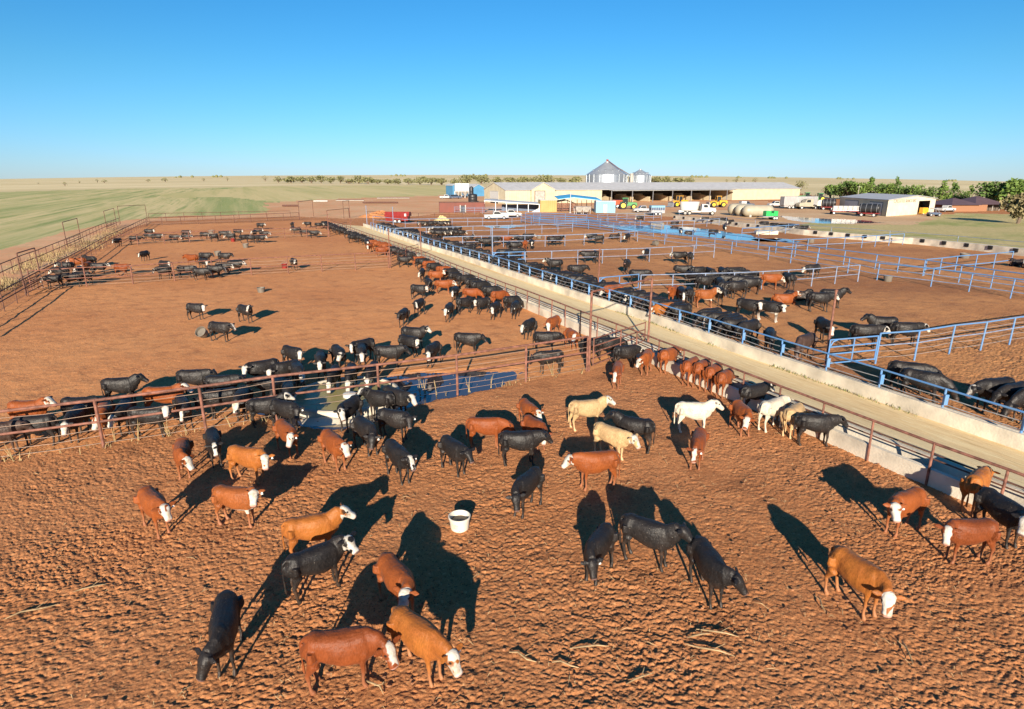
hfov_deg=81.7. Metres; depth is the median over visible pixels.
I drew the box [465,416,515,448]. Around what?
cow
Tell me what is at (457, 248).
cow
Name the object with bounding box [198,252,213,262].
cow
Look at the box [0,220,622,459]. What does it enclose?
pen ground
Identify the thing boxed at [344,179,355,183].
tree
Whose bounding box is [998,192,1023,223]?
tree
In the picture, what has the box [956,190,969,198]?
tree
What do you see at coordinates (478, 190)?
shed
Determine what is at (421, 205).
dirt track
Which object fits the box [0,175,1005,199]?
grassland
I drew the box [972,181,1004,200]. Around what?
tree
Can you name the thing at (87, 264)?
cow
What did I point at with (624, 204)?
tractor
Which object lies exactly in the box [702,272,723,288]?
cow
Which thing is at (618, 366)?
cow
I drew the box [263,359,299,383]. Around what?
cow
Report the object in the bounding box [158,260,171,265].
cow
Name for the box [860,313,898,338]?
cow
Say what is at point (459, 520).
lick tub
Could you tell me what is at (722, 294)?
cow
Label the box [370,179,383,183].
tree
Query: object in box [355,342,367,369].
cow
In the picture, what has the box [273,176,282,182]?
tree
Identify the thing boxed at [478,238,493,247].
cow
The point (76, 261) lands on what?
cow
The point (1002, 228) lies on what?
lawn
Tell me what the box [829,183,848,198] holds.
tree
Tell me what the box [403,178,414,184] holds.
tree
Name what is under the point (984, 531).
cow
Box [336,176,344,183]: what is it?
tree
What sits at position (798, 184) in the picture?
tree
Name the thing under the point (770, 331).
cow
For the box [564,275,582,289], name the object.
cow
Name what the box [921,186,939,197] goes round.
tree
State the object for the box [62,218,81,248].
gate frame
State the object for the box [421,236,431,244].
cow
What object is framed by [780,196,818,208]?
livestock trailer
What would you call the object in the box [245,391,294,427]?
cow
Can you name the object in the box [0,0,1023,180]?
sky
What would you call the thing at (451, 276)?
cow
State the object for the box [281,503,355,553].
cow
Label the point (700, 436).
cow
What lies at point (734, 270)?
cow
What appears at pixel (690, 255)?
cow
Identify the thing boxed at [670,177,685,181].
tree
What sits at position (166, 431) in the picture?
dry stalk
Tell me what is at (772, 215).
tank trailer
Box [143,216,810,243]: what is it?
cattle
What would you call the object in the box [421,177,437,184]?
tree
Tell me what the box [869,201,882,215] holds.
roller door
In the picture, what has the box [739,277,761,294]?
cow
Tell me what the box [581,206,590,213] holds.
hopper bin
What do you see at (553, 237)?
cow
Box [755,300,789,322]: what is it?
cow
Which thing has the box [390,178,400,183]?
tree
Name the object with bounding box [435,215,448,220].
straw heap
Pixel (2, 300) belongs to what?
fence
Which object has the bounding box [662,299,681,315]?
cow
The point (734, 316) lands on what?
cow
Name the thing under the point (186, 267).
cow
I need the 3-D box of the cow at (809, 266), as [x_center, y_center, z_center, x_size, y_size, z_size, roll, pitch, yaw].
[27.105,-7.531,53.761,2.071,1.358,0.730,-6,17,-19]
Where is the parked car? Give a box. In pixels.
[449,195,461,198]
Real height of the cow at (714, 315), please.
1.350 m
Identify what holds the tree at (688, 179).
on the grassland
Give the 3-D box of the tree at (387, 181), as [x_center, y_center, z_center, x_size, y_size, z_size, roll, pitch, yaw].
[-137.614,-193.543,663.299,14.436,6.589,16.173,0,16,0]
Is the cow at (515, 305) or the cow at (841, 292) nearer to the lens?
the cow at (515, 305)
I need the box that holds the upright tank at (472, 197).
[468,193,476,201]
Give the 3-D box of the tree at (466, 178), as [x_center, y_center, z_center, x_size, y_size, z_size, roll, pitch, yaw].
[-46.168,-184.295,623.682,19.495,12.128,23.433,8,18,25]
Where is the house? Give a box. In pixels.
[934,196,1005,211]
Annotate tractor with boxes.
[619,198,636,208]
[815,193,825,199]
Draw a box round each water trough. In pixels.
[294,376,399,418]
[650,222,663,225]
[754,230,777,234]
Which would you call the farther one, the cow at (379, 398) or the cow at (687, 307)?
the cow at (687, 307)
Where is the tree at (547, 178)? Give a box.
[539,175,556,181]
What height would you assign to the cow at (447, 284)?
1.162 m
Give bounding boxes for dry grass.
[0,225,121,291]
[1,369,585,461]
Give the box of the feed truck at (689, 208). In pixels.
[677,201,715,214]
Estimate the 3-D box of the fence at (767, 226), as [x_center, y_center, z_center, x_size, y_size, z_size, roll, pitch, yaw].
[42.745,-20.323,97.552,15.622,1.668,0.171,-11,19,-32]
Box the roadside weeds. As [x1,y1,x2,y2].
[615,311,909,412]
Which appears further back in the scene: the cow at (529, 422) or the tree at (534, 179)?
the tree at (534, 179)
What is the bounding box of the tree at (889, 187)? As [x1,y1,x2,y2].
[878,183,898,193]
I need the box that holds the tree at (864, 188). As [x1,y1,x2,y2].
[850,182,874,193]
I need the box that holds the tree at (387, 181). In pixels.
[383,179,391,183]
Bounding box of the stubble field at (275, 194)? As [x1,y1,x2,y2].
[155,185,460,202]
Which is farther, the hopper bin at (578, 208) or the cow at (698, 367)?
the hopper bin at (578, 208)
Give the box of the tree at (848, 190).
[840,180,857,195]
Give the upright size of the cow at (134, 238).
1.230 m
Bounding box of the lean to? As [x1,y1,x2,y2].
[484,199,539,211]
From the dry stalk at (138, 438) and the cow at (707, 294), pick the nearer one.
the dry stalk at (138, 438)
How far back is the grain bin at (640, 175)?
312.92 m
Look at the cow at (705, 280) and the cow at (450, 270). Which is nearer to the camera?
the cow at (705, 280)
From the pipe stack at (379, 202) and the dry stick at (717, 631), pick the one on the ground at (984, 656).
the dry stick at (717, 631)
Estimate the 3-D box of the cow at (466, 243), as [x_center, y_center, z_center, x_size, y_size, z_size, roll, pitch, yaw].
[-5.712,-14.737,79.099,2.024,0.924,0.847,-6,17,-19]
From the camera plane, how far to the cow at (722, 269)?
51.31 m
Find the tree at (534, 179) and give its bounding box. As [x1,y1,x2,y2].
[528,176,543,181]
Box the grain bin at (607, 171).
[586,159,633,181]
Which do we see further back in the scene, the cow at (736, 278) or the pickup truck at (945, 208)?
the pickup truck at (945, 208)
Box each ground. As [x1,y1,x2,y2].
[0,192,1023,708]
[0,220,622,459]
[372,219,1023,431]
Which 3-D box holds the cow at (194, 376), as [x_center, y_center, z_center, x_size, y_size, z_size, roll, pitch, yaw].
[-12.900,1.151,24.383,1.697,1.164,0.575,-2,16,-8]
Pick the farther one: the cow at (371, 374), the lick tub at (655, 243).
the lick tub at (655, 243)
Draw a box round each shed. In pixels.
[445,184,456,194]
[462,184,484,195]
[554,194,600,211]
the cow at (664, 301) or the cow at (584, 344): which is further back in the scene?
the cow at (664, 301)
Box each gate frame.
[16,248,43,295]
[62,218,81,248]
[388,223,421,267]
[588,278,652,370]
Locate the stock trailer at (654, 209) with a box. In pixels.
[649,205,664,215]
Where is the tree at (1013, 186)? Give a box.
[995,177,1023,202]
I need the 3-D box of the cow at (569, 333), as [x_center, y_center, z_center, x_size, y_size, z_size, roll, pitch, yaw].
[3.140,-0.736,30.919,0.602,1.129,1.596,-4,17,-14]
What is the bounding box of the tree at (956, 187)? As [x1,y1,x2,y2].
[944,182,960,198]
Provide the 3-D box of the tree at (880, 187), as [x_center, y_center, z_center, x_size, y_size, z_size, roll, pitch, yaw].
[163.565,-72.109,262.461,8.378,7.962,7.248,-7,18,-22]
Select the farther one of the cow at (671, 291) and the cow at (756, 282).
the cow at (756, 282)
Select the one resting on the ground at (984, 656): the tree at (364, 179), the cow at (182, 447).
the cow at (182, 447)
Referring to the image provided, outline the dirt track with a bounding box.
[0,195,795,288]
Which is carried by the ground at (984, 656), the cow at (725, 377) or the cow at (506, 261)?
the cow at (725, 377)
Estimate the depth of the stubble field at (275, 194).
354.78 m
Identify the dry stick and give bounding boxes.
[4,600,58,619]
[74,579,104,591]
[365,679,383,693]
[509,651,535,661]
[552,659,578,667]
[570,639,608,648]
[626,667,653,683]
[685,644,734,656]
[687,629,710,637]
[696,627,738,636]
[815,596,825,611]
[897,640,912,663]
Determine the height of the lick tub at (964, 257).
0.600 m
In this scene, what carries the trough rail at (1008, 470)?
on the feed bunk at (944, 478)
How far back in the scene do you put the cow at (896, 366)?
24.66 m
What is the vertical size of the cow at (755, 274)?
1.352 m
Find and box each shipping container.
[439,202,484,212]
[538,199,556,211]
[594,200,615,212]
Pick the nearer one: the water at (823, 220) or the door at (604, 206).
the water at (823, 220)
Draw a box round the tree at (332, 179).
[324,177,334,183]
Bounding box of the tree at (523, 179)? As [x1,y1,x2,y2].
[516,176,530,181]
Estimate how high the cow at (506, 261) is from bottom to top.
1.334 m
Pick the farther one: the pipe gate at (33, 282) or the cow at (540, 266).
the cow at (540, 266)
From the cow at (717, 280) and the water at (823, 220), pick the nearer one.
the cow at (717, 280)
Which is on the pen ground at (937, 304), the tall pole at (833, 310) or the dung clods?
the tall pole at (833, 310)
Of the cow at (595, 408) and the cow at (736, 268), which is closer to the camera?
the cow at (595, 408)
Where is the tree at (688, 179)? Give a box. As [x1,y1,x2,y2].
[683,177,694,181]
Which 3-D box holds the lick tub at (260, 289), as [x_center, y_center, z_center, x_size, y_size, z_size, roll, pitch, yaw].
[-20.011,-5.143,47.206,0.630,0.420,0.630,0,16,0]
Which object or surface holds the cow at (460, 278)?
on the pen ground at (312, 312)
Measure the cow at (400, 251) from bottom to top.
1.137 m
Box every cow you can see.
[0,420,34,451]
[7,396,56,418]
[9,414,60,447]
[40,275,63,288]
[48,267,69,274]
[54,262,74,271]
[55,404,89,442]
[60,273,81,286]
[60,396,104,424]
[66,258,86,269]
[72,272,92,284]
[73,265,82,271]
[78,261,93,273]
[81,255,96,262]
[90,262,110,274]
[90,400,116,437]
[100,373,148,402]
[107,397,136,435]
[111,238,121,246]
[113,263,131,275]
[127,404,174,437]
[129,236,143,244]
[133,486,175,538]
[137,250,149,260]
[142,382,193,415]
[152,266,172,278]
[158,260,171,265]
[172,394,193,427]
[172,437,194,479]
[175,369,217,394]
[176,265,196,277]
[182,254,198,264]
[186,303,207,319]
[192,268,212,280]
[193,387,239,419]
[195,589,243,681]
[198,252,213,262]
[198,258,209,267]
[203,374,246,390]
[203,427,223,467]
[206,265,226,277]
[208,321,236,341]
[211,484,264,528]
[215,262,233,274]
[218,252,233,261]
[226,444,274,484]
[227,260,246,272]
[228,385,253,421]
[236,304,252,322]
[238,358,278,386]
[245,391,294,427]
[246,235,255,242]
[246,376,289,396]
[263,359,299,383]
[269,376,287,395]
[269,398,304,429]
[272,418,298,458]
[281,345,305,362]
[281,379,295,401]
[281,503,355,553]
[281,531,359,604]
[288,360,304,389]
[289,258,297,269]
[299,626,400,695]
[313,350,327,379]
[317,428,352,471]
[322,364,342,393]
[329,344,345,366]
[333,395,363,432]
[341,362,358,391]
[345,338,374,363]
[350,415,380,456]
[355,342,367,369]
[357,387,395,418]
[361,360,380,386]
[366,243,373,252]
[373,552,418,611]
[374,345,410,367]
[375,247,388,256]
[377,408,416,441]
[379,243,392,252]
[381,438,417,484]
[382,385,417,410]
[386,605,462,687]
[390,247,399,255]
[394,307,409,327]
[396,249,408,256]
[397,256,413,267]
[398,334,422,357]
[401,325,431,348]
[402,252,416,256]
[410,284,429,298]
[412,256,424,266]
[412,298,425,316]
[415,258,430,269]
[417,268,425,281]
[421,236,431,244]
[422,260,434,272]
[422,341,442,367]
[424,278,432,292]
[426,262,441,271]
[428,270,446,279]
[434,280,456,293]
[436,266,450,277]
[437,240,449,247]
[437,435,475,476]
[441,302,454,321]
[442,268,458,280]
[445,241,458,250]
[448,272,462,283]
[449,286,459,302]
[450,244,463,253]
[454,332,486,354]
[456,274,475,288]
[456,297,474,314]
[459,244,475,250]
[459,246,475,254]
[462,288,484,297]
[463,241,476,246]
[465,278,481,287]
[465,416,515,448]
[466,248,482,257]
[471,280,491,295]
[471,297,490,314]
[472,249,489,261]
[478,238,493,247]
[480,252,491,261]
[481,286,502,300]
[483,254,499,262]
[488,236,502,245]
[488,301,501,319]
[491,255,507,267]
[491,290,509,304]
[496,249,511,254]
[498,429,552,465]
[500,235,513,243]
[500,257,517,269]
[503,295,523,311]
[504,250,521,256]
[505,466,544,518]
[506,241,510,248]
[507,259,524,272]
[508,300,520,318]
[509,247,526,258]
[510,242,522,247]
[516,236,529,241]
[516,398,544,423]
[518,317,536,339]
[520,262,537,274]
[520,414,552,451]
[522,240,527,249]
[527,263,545,277]
[528,349,563,373]
[529,239,534,248]
[533,331,564,351]
[537,268,557,282]
[542,258,562,270]
[543,270,559,283]
[543,315,561,331]
[547,236,561,245]
[550,270,568,284]
[554,271,571,284]
[559,272,578,286]
[561,449,620,490]
[563,328,579,351]
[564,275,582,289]
[567,264,589,273]
[568,395,615,431]
[572,275,593,291]
[575,279,593,293]
[577,277,597,282]
[578,251,594,262]
[580,522,618,585]
[581,334,609,358]
[583,282,602,294]
[585,280,605,295]
[590,235,603,244]
[593,250,600,263]
[593,422,640,460]
[595,281,614,298]
[595,337,627,359]
[597,282,619,299]
[599,284,623,300]
[604,409,655,453]
[609,360,624,389]
[610,288,633,305]
[613,344,643,367]
[618,290,636,305]
[619,513,693,572]
[623,259,630,273]
[623,289,645,301]
[628,269,653,284]
[631,292,654,306]
[633,294,656,312]
[635,348,654,375]
[637,296,662,310]
[640,297,668,312]
[641,249,649,260]
[648,302,673,318]
[657,346,683,373]
[659,299,675,317]
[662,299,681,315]
[663,301,684,320]
[665,303,691,323]
[666,285,677,298]
[669,251,687,263]
[673,265,693,279]
[674,399,723,432]
[676,286,688,301]
[679,356,699,386]
[684,271,701,287]
[685,286,695,306]
[686,427,709,469]
[686,535,747,609]
[687,252,693,264]
[689,266,705,281]
[690,359,710,389]
[691,310,720,330]
[693,307,721,329]
[694,287,721,307]
[695,275,716,289]
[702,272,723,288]
[702,311,731,332]
[702,363,722,393]
[706,267,716,282]
[710,285,728,305]
[712,313,738,336]
[714,277,724,284]
[714,314,742,337]
[714,368,738,398]
[716,266,728,273]
[716,317,747,341]
[718,281,731,298]
[719,274,738,281]
[725,280,747,298]
[726,267,745,274]
[728,269,749,274]
[728,399,755,436]
[729,276,753,292]
[732,319,761,342]
[736,298,765,318]
[737,271,758,286]
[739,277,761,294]
[739,381,775,404]
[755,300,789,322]
[757,395,793,432]
[760,273,785,289]
[763,327,777,351]
[771,291,800,303]
[780,402,810,438]
[781,272,796,290]
[783,289,813,300]
[790,332,818,360]
[793,413,847,446]
[801,264,820,278]
[806,292,839,311]
[814,316,837,343]
[820,287,851,307]
[824,545,906,620]
[848,324,890,348]
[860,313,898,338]
[883,486,930,537]
[885,360,941,393]
[888,321,930,346]
[896,367,958,402]
[934,517,1000,565]
[959,466,1000,516]
[965,376,1014,412]
[973,486,1023,548]
[988,381,1023,417]
[1000,388,1023,424]
[1008,258,1023,266]
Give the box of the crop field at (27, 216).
[0,187,279,249]
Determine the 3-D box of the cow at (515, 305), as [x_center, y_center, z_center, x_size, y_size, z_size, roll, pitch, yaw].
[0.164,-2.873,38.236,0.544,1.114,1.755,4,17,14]
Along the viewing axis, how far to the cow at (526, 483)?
15.48 m
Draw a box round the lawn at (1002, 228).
[805,213,1023,247]
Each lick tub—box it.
[195,326,207,337]
[257,287,264,292]
[448,510,470,532]
[652,240,658,245]
[883,275,892,281]
[960,253,970,258]
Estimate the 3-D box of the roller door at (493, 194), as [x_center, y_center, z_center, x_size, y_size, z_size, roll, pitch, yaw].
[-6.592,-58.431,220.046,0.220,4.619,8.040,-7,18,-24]
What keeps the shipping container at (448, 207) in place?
on the dirt track
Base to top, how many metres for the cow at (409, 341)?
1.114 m
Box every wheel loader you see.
[665,196,687,206]
[706,196,727,206]
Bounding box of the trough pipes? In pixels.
[334,223,1023,494]
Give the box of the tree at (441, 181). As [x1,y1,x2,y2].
[435,178,448,184]
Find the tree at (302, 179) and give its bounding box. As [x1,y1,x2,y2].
[295,176,307,182]
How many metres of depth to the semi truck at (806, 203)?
182.44 m
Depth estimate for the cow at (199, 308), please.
37.56 m
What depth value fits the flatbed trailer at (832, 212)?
156.25 m
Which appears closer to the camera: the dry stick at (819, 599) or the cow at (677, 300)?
the dry stick at (819, 599)
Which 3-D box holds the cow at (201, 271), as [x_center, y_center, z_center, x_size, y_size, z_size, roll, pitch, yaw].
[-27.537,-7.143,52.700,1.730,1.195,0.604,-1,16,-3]
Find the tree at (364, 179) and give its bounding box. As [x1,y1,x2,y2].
[360,177,373,183]
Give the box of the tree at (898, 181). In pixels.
[890,176,901,193]
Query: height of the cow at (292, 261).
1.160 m
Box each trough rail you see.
[328,219,1023,493]
[370,222,1023,432]
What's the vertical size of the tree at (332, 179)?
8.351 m
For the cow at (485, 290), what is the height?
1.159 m
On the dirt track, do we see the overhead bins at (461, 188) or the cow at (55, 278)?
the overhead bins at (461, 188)
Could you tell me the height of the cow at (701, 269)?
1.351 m
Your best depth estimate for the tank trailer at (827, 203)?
178.30 m
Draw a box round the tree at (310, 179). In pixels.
[306,176,316,182]
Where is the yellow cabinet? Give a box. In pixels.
[919,207,928,214]
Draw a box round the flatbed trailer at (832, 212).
[829,210,859,214]
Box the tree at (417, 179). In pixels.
[412,176,426,184]
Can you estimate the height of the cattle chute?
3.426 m
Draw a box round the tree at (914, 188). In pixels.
[907,184,925,194]
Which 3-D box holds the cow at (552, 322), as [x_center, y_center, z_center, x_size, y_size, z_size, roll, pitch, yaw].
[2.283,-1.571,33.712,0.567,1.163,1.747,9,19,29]
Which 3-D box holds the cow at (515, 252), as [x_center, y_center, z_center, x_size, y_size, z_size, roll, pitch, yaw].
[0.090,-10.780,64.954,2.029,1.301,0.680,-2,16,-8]
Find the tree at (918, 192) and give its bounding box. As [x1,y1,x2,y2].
[913,189,926,195]
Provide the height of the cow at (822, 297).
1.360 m
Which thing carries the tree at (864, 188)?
on the ground at (984, 656)
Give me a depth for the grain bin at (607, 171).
307.95 m
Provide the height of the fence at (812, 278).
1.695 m
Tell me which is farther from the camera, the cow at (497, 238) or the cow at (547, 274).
the cow at (497, 238)
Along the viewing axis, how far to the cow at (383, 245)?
72.76 m
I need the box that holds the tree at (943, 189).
[935,179,954,199]
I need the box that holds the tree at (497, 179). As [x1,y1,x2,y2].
[490,177,503,181]
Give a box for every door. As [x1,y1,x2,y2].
[460,205,465,212]
[490,191,498,203]
[534,191,544,201]
[603,204,606,212]
[844,200,858,212]
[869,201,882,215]
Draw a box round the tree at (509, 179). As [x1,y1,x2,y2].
[503,177,516,181]
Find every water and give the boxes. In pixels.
[257,371,522,429]
[484,224,522,227]
[603,225,786,241]
[754,238,799,241]
[781,216,883,223]
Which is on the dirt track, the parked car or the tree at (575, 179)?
the parked car
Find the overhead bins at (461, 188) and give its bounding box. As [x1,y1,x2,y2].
[454,183,468,197]
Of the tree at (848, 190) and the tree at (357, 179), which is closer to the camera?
the tree at (848, 190)
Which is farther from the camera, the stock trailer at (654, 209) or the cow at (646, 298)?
the stock trailer at (654, 209)
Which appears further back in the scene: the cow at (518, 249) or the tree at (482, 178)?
the tree at (482, 178)
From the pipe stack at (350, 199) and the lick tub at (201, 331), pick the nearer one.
the lick tub at (201, 331)
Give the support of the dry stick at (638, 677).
on the ground at (984, 656)
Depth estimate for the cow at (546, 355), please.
26.99 m
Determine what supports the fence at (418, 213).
on the dirt track
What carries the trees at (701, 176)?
on the grassland
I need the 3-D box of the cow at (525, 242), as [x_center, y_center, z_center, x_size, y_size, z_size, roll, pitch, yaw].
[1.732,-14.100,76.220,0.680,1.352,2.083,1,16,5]
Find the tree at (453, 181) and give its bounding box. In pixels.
[450,178,459,183]
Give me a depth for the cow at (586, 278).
46.57 m
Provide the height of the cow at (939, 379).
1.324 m
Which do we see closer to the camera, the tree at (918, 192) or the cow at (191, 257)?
the cow at (191, 257)
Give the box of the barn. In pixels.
[483,182,801,203]
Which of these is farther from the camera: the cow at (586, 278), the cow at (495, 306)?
the cow at (586, 278)
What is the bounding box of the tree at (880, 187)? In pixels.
[872,183,886,193]
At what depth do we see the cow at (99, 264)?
55.83 m
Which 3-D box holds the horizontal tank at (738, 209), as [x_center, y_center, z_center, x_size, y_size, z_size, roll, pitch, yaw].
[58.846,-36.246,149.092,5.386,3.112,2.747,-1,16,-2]
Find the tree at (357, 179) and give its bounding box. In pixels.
[351,175,363,183]
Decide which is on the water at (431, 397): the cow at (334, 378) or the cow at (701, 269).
the cow at (334, 378)
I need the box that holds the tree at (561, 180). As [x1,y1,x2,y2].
[556,178,566,181]
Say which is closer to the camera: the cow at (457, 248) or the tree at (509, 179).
the cow at (457, 248)
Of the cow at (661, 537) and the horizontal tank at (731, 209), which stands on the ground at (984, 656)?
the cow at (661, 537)
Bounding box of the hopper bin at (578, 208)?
[573,206,583,213]
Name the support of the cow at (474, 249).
on the pen ground at (937, 304)
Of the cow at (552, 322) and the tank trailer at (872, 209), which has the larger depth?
the tank trailer at (872, 209)
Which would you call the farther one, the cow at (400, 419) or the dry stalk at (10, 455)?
the cow at (400, 419)
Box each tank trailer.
[759,211,778,219]
[821,199,835,209]
[858,203,880,216]
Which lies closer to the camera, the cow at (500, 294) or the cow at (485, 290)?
the cow at (500, 294)
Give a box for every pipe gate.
[24,274,42,291]
[391,244,418,264]
[493,251,524,264]
[592,322,645,365]
[599,274,638,287]
[828,335,878,363]
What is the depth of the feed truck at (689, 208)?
152.24 m
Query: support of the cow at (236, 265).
on the pen ground at (312, 312)
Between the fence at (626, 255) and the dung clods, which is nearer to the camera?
the dung clods
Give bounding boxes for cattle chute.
[557,199,576,210]
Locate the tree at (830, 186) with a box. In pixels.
[824,184,839,197]
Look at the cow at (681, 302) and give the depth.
37.02 m
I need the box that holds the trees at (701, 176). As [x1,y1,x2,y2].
[175,174,956,181]
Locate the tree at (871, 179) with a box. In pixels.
[867,176,875,192]
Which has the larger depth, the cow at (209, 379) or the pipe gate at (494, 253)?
the pipe gate at (494, 253)
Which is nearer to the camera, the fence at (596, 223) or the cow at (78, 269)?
the cow at (78, 269)
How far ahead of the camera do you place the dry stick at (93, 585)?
12.83 m
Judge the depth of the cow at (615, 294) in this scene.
41.39 m
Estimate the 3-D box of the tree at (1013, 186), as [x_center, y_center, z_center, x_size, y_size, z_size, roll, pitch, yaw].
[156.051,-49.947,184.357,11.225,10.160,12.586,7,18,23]
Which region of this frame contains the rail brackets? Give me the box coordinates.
[376,225,1023,430]
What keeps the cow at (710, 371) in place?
on the ground at (984, 656)
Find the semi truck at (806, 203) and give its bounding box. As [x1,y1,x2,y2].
[796,199,820,208]
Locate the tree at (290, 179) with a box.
[282,176,296,182]
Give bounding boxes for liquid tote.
[832,206,838,210]
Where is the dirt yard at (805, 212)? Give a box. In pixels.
[615,207,943,226]
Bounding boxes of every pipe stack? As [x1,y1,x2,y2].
[313,200,327,201]
[336,199,363,200]
[362,202,397,202]
[377,197,409,197]
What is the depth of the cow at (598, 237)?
82.87 m
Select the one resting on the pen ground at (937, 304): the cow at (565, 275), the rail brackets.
the cow at (565, 275)
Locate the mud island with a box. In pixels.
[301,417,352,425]
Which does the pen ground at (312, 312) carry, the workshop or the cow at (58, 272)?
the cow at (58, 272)
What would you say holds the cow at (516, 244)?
on the pen ground at (937, 304)
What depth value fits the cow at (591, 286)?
44.53 m
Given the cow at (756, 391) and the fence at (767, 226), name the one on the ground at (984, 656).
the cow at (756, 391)
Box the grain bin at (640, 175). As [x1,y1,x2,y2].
[629,169,650,181]
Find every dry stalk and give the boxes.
[4,444,14,460]
[137,420,139,440]
[162,419,170,435]
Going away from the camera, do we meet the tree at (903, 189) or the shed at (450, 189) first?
the tree at (903, 189)
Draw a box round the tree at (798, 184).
[795,180,807,190]
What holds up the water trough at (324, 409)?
on the pen ground at (312, 312)
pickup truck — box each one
[439,194,450,198]
[484,211,507,219]
[501,209,521,216]
[632,205,648,212]
[767,201,779,206]
[936,205,955,211]
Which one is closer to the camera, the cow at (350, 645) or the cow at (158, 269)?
the cow at (350, 645)
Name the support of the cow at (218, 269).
on the pen ground at (312, 312)
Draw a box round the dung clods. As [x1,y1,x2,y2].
[15,331,1016,708]
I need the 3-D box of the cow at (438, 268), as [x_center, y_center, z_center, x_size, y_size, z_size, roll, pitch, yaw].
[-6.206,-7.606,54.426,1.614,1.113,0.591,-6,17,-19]
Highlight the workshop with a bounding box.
[839,193,937,215]
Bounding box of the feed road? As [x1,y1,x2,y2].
[339,224,1023,489]
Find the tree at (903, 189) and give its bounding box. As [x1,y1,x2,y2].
[892,185,912,194]
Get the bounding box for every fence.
[0,218,119,275]
[0,218,145,311]
[0,336,588,461]
[27,252,388,289]
[117,226,328,246]
[146,212,298,224]
[148,211,290,220]
[367,211,459,219]
[373,216,525,226]
[395,223,572,235]
[443,231,637,248]
[454,207,503,213]
[521,214,635,235]
[525,212,661,234]
[525,244,714,263]
[533,214,653,236]
[597,212,661,220]
[618,218,719,229]
[638,231,1023,297]
[640,265,860,289]
[666,228,1023,287]
[682,213,1020,245]
[741,224,798,237]
[775,233,904,252]
[874,316,1023,363]
[923,251,1013,275]
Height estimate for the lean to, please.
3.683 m
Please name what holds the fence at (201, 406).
on the pen ground at (312, 312)
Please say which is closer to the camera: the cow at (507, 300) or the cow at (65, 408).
the cow at (65, 408)
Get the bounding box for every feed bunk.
[333,223,1023,506]
[363,223,1023,451]
[673,216,1023,255]
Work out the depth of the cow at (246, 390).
21.77 m
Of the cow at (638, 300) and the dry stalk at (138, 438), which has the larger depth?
the cow at (638, 300)
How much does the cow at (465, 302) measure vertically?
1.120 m
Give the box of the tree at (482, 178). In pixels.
[475,175,489,183]
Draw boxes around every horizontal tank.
[728,203,745,215]
[735,204,753,215]
[742,205,773,216]
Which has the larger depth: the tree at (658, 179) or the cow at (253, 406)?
the tree at (658, 179)
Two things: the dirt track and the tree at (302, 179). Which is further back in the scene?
the tree at (302, 179)
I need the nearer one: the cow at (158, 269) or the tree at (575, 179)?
the cow at (158, 269)
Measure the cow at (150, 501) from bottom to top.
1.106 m
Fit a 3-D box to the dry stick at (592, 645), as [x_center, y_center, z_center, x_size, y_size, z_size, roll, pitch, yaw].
[1.458,5.499,11.257,0.752,0.081,0.167,-2,16,-7]
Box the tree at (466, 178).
[459,174,477,182]
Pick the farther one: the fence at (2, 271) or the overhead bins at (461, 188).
the overhead bins at (461, 188)
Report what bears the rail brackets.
attached to the trough rail at (934, 385)
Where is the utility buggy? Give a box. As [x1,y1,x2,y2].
[926,208,941,216]
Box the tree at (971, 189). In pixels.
[965,184,974,196]
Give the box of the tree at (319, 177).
[314,175,326,182]
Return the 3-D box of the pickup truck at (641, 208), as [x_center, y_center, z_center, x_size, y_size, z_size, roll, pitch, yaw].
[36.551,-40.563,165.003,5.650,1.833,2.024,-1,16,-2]
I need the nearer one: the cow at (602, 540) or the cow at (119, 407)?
the cow at (602, 540)
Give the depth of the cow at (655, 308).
36.49 m
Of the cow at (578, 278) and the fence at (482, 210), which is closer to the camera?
the cow at (578, 278)
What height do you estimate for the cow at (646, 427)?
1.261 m
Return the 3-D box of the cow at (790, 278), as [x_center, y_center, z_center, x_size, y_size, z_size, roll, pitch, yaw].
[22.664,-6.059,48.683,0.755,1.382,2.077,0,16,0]
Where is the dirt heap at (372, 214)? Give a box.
[359,211,385,217]
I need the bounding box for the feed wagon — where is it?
[382,212,411,222]
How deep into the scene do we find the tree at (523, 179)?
642.99 m
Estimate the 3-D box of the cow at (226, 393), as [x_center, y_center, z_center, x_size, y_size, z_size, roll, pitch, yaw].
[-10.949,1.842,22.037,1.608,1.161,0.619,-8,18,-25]
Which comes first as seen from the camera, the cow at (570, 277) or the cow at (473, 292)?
the cow at (473, 292)
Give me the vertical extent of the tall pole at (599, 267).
3.870 m
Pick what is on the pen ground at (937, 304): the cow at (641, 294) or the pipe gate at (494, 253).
the cow at (641, 294)
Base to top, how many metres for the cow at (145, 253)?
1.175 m
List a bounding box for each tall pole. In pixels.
[597,248,600,294]
[824,289,837,367]
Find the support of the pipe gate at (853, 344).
on the pen ground at (937, 304)
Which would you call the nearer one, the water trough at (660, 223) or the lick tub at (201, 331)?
the lick tub at (201, 331)
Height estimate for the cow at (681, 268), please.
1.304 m
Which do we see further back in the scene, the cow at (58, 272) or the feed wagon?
the feed wagon
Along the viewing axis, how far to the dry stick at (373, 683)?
10.33 m
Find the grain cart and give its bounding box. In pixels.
[614,200,622,207]
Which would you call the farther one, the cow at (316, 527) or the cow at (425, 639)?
the cow at (316, 527)
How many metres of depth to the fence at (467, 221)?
118.03 m
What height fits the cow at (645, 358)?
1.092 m
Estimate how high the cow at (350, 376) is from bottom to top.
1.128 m
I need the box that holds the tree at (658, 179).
[651,176,666,181]
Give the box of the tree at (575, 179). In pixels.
[567,176,581,181]
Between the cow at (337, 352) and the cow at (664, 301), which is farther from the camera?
the cow at (664, 301)
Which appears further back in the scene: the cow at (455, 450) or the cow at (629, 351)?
the cow at (629, 351)
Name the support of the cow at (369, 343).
on the pen ground at (312, 312)

